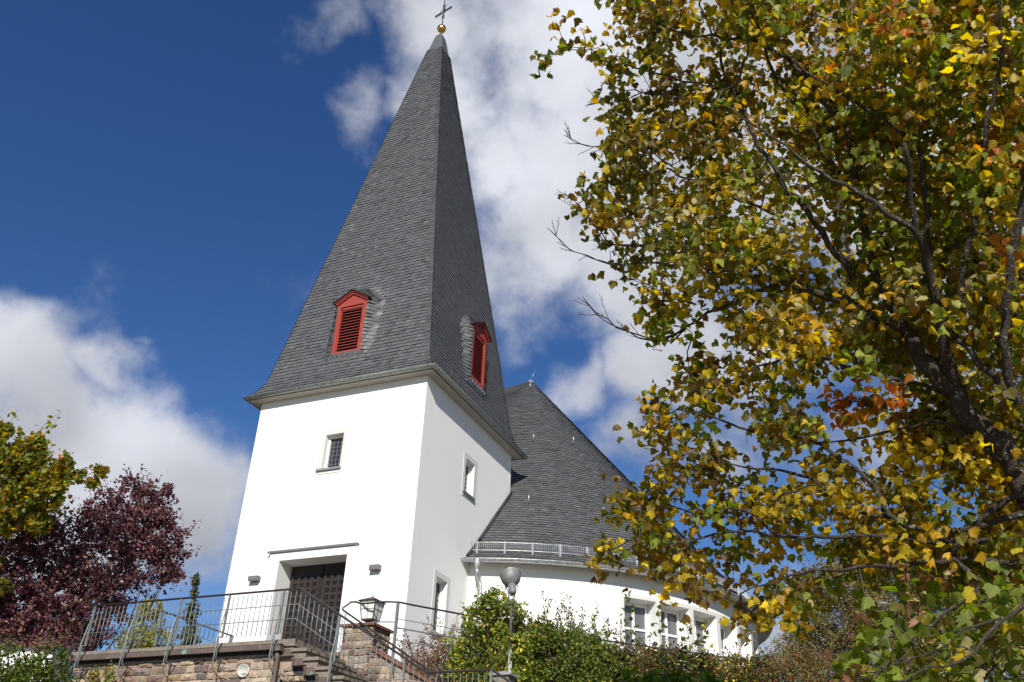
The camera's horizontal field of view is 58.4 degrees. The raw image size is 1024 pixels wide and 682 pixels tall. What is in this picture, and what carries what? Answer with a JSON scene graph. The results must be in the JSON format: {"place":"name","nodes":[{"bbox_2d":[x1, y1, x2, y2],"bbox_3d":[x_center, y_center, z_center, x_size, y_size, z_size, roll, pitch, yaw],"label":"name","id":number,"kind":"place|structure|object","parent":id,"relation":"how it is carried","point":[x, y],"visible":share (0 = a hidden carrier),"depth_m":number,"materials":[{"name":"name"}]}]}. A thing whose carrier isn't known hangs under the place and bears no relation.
{"place":"outdoors","nodes":[
{"label":"outdoors","id":0,"kind":"place"},
{"bbox_2d":[0,0,1023,681],"label":"sky","id":1,"kind":"structure","parent":0,"point":[179,179],"materials":[{"name":"blue"}]},
{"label":"ground","id":2,"kind":"structure","parent":0,"visible":0},
{"bbox_2d":[0,629,93,681],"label":"green shrub","id":3,"kind":"object","parent":2,"relation":"on","point":[37,670],"visible":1,"depth_m":16.95,"materials":[{"name":"green plant"}]},
{"bbox_2d":[0,614,93,681],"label":"flowering bush","id":4,"kind":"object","parent":2,"relation":"on","point":[27,649],"depth_m":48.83,"materials":[{"name":"green plant"}]},
{"bbox_2d":[0,410,109,597],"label":"autumn maple","id":5,"kind":"object","parent":2,"relation":"on","point":[30,482],"visible":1,"depth_m":20.45,"materials":[{"name":"green plant"}]},
{"bbox_2d":[87,665,100,681],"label":"climber sprig","id":6,"kind":"object","parent":2,"relation":"on","point":[96,673],"visible":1,"depth_m":15.72,"materials":[{"name":"green plant"}]},
{"bbox_2d":[0,464,201,681],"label":"purple leaved tree","id":7,"kind":"object","parent":2,"relation":"on","point":[97,584],"visible":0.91,"depth_m":21.63,"materials":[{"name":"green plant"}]},
{"bbox_2d":[103,660,128,681],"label":"climber sprig","id":8,"kind":"object","parent":2,"relation":"on","point":[108,675],"visible":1,"depth_m":15.72,"materials":[{"name":"green plant"}]},
{"bbox_2d":[110,598,177,649],"bbox_3d":[-13.262,12.202,32.855,2.932,5.448,2.998,-10,-33,21],"label":"yellow green tree","id":9,"kind":"object","parent":2,"relation":"on","point":[147,644],"visible":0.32,"depth_m":32.80,"materials":[{"name":"green plant"}]},
{"bbox_2d":[176,572,202,645],"bbox_3d":[-12.536,12.947,35.675,2.381,7.052,2.884,23,-36,-31],"label":"spruce tree","id":10,"kind":"object","parent":2,"relation":"on","point":[195,583],"visible":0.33,"depth_m":35.64,"materials":[{"name":"green plant"}]},
{"bbox_2d":[68,638,339,681],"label":"stone terrace","id":11,"kind":"structure","parent":2,"relation":"on","point":[192,663],"depth_m":18.55,"materials":[{"name":"stone"}]},
{"bbox_2d":[118,610,233,648],"bbox_3d":[-7.442,6.833,20.771,1.100,0.949,2.826,-28,-42,41],"label":"side railing","id":12,"kind":"object","parent":11,"relation":"on","point":[158,632],"visible":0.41,"depth_m":20.34,"materials":[{"name":"metal"}]},
{"bbox_2d":[237,664,249,676],"bbox_3d":[-5.266,6.464,17.969,0.250,0.249,0.082,-3,-31,9],"label":"wall vent","id":13,"kind":"object","parent":11,"relation":"attached to","point":[243,668],"depth_m":17.97,"materials":[{"name":"white plastic"}]},
{"bbox_2d":[271,643,284,681],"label":"rain pipe","id":14,"kind":"object","parent":11,"relation":"attached to","point":[278,648],"visible":1,"depth_m":17.68,"materials":[{"name":"brown metal"}]},
{"bbox_2d":[73,587,511,681],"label":"railing","id":15,"kind":"object","parent":11,"relation":"on","point":[334,644],"visible":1,"depth_m":18.22,"materials":[{"name":"metal"}]},
{"bbox_2d":[280,642,368,681],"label":"stone stairs","id":16,"kind":"structure","parent":2,"relation":"on","point":[307,662],"depth_m":17.54,"materials":[{"name":"brown stone"}]},
{"bbox_2d":[339,622,434,681],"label":"stone pier","id":17,"kind":"structure","parent":2,"relation":"on","point":[383,631],"depth_m":18.48,"materials":[{"name":"stone"}]},
{"bbox_2d":[358,596,385,621],"bbox_3d":[-2.942,5.621,19.182,0.450,0.610,0.450,-10,-33,21],"label":"lantern","id":18,"kind":"object","parent":17,"relation":"on","point":[371,612],"visible":0.77,"depth_m":19.06,"materials":[{"name":"white glass"}]},
{"bbox_2d":[342,601,446,681],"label":"stair handrail","id":19,"kind":"object","parent":17,"relation":"attached to","point":[387,641],"visible":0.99,"depth_m":18.34,"materials":[{"name":"metal"}]},
{"bbox_2d":[361,601,723,681],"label":"lawn railing","id":20,"kind":"object","parent":17,"relation":"attached to","point":[395,622],"visible":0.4,"depth_m":18.75,"materials":[{"name":"metal"}]},
{"bbox_2d":[396,612,475,681],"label":"dry shrub","id":21,"kind":"object","parent":2,"relation":"on","point":[436,660],"visible":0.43,"depth_m":18.90,"materials":[{"name":"brown plant"}]},
{"bbox_2d":[434,584,549,681],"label":"green shrub","id":22,"kind":"object","parent":2,"relation":"on","point":[482,653],"visible":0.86,"depth_m":18.29,"materials":[{"name":"green plant"}]},
{"bbox_2d":[216,0,772,681],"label":"church","id":23,"kind":"structure","parent":2,"relation":"on","point":[412,446],"depth_m":24.76,"materials":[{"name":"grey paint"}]},
{"bbox_2d":[248,575,260,582],"bbox_3d":[-6.368,5.879,22.648,0.280,0.130,0.155,-10,-33,21],"label":"wall lamp","id":24,"kind":"object","parent":23,"relation":"attached to","point":[255,578],"visible":1,"depth_m":22.59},
{"bbox_2d":[281,562,345,651],"bbox_3d":[-4.673,6.690,22.038,1.950,2.680,0.125,-10,-33,21],"label":"door","id":25,"kind":"structure","parent":23,"relation":"in","point":[325,582],"depth_m":22.24,"materials":[{"name":"brown wood"}]},
{"bbox_2d":[315,427,347,474],"bbox_3d":[-4.636,2.888,23.805,0.800,1.245,0.276,-10,-33,21],"label":"window","id":26,"kind":"structure","parent":23,"relation":"in","point":[336,446],"depth_m":23.85,"materials":[{"name":"grey paint"}]},
{"bbox_2d":[331,288,372,355],"bbox_3d":[-4.460,-0.440,25.957,1.205,2.072,0.725,-10,-33,21],"label":"dormer window","id":27,"kind":"structure","parent":23,"relation":"in","point":[352,305],"depth_m":25.87,"materials":[{"name":"red wood"}]},
{"bbox_2d":[369,564,381,571],"bbox_3d":[-3.201,5.305,21.434,0.260,0.130,0.155,-10,-33,21],"label":"wall lamp","id":28,"kind":"object","parent":23,"relation":"attached to","point":[374,567],"visible":1,"depth_m":21.38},
{"bbox_2d":[429,569,449,642],"bbox_3d":[-1.819,6.445,22.227,0.276,1.585,0.867,-10,-33,21],"label":"window","id":29,"kind":"structure","parent":23,"relation":"in","point":[437,585],"depth_m":22.36,"materials":[{"name":"grey paint"}]},
{"bbox_2d":[461,451,477,504],"bbox_3d":[-1.231,3.754,25.034,0.276,1.245,0.863,-10,-33,21],"label":"window","id":30,"kind":"structure","parent":23,"relation":"in","point":[466,467],"depth_m":25.12,"materials":[{"name":"grey paint"}]},
{"bbox_2d":[469,321,491,389],"bbox_3d":[-1.191,0.368,27.276,0.725,2.092,1.205,-10,-33,21],"label":"dormer window","id":31,"kind":"structure","parent":23,"relation":"in","point":[481,336],"depth_m":27.32,"materials":[{"name":"red wood"}]},
{"bbox_2d":[624,601,648,650],"bbox_3d":[3.186,7.574,24.167,0.883,1.328,0.090,14,-32,-19],"label":"nave window","id":32,"kind":"structure","parent":23,"relation":"in","point":[640,617],"depth_m":24.31,"materials":[{"name":"white glass"}]},
{"bbox_2d":[661,608,680,648],"bbox_3d":[4.129,7.854,24.576,0.926,1.328,0.090,19,-34,-26],"label":"nave window","id":33,"kind":"structure","parent":23,"relation":"in","point":[670,617],"depth_m":24.76,"materials":[{"name":"white glass"}]},
{"bbox_2d":[694,616,706,656],"bbox_3d":[5.008,8.204,25.110,0.903,1.328,0.090,25,-37,-33],"label":"nave window","id":34,"kind":"structure","parent":23,"relation":"in","point":[698,621],"depth_m":25.36,"materials":[{"name":"white glass"}]},
{"bbox_2d":[720,625,726,667],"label":"nave window","id":35,"kind":"structure","parent":23,"relation":"in","point":[723,641],"depth_m":26.11,"materials":[{"name":"white glass"}]},
{"bbox_2d":[489,671,518,681],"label":"pier","id":36,"kind":"structure","parent":2,"relation":"on","point":[512,677],"depth_m":15.91,"materials":[{"name":"grey stone"}]},
{"bbox_2d":[499,567,520,672],"bbox_3d":[-0.087,5.847,17.141,0.417,3.173,0.418,-10,-33,21],"label":"street lamp","id":37,"kind":"object","parent":2,"relation":"on","point":[510,577],"visible":1,"depth_m":17.65,"materials":[{"name":"grey metal"}]},
{"bbox_2d":[523,591,644,681],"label":"green shrub","id":38,"kind":"object","parent":2,"relation":"on","point":[581,653],"visible":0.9,"depth_m":18.72,"materials":[{"name":"green plant"}]},
{"bbox_2d":[602,633,700,681],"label":"hedge shrub","id":39,"kind":"object","parent":2,"relation":"on","point":[648,659],"visible":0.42,"depth_m":19.17,"materials":[{"name":"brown plant"}]},
{"bbox_2d":[619,590,639,661],"bbox_3d":[2.462,6.064,19.224,0.455,1.464,0.950,-2,-31,7],"label":"sapling","id":40,"kind":"object","parent":39,"relation":"on","point":[630,618],"visible":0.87,"depth_m":19.19,"materials":[{"name":"green plant"}]},
{"bbox_2d":[650,604,670,667],"bbox_3d":[3.095,6.298,19.200,0.460,1.352,0.908,-1,-30,6],"label":"sapling","id":41,"kind":"object","parent":39,"relation":"on","point":[658,614],"visible":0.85,"depth_m":19.19,"materials":[{"name":"green plant"}]},
{"bbox_2d":[679,614,701,674],"bbox_3d":[3.737,6.405,19.212,0.479,1.181,0.784,-2,-31,8],"label":"sapling","id":42,"kind":"object","parent":39,"relation":"on","point":[683,638],"visible":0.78,"depth_m":19.19,"materials":[{"name":"green plant"}]},
{"bbox_2d":[690,619,713,675],"bbox_3d":[3.973,6.474,19.250,0.475,1.110,0.800,12,-32,-16],"label":"sapling","id":43,"kind":"object","parent":39,"relation":"on","point":[702,625],"visible":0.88,"depth_m":19.20,"materials":[{"name":"green plant"}]},
{"bbox_2d":[620,651,744,681],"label":"leafy green plant","id":44,"kind":"object","parent":2,"relation":"on","point":[657,675],"visible":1,"depth_m":15.06,"materials":[{"name":"green plant"}]},
{"bbox_2d":[687,642,777,681],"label":"hedge shrub","id":45,"kind":"object","parent":2,"relation":"on","point":[749,670],"visible":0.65,"depth_m":19.70,"materials":[{"name":"green plant"}]},
{"bbox_2d":[529,0,1023,681],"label":"maple tree","id":46,"kind":"object","parent":2,"relation":"on","point":[965,574],"visible":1,"depth_m":9.39,"materials":[{"name":"yellow plant"}]},
{"bbox_2d":[754,634,837,681],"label":"red shrub","id":47,"kind":"object","parent":2,"relation":"on","point":[798,671],"visible":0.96,"depth_m":19.40,"materials":[{"name":"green plant"}]},
{"bbox_2d":[768,533,911,681],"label":"brown green shrub","id":48,"kind":"object","parent":2,"relation":"on","point":[832,635],"visible":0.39,"depth_m":21.75,"materials":[{"name":"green plant"}]},
{"bbox_2d":[699,0,1023,512],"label":"maple tree","id":49,"kind":"object","parent":2,"relation":"on","point":[846,251],"visible":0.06,"depth_m":24.27,"materials":[{"name":"yellow plant"}]},
{"bbox_2d":[877,600,891,650],"bbox_3d":[8.744,7.525,21.040,0.360,3.106,0.360,-10,-33,21],"label":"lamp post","id":50,"kind":"object","parent":2,"relation":"on","point":[885,605],"visible":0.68,"depth_m":21.66,"materials":[{"name":"metal"}]},
{"bbox_2d":[850,503,994,681],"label":"background tree","id":51,"kind":"object","parent":2,"relation":"on","point":[897,594],"visible":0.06,"depth_m":27.38,"materials":[{"name":"green plant"}]},
{"bbox_2d":[934,501,1023,681],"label":"background tree","id":52,"kind":"object","parent":2,"relation":"on","point":[1011,678],"visible":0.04,"depth_m":29.67,"materials":[{"name":"green plant"}]}
]}

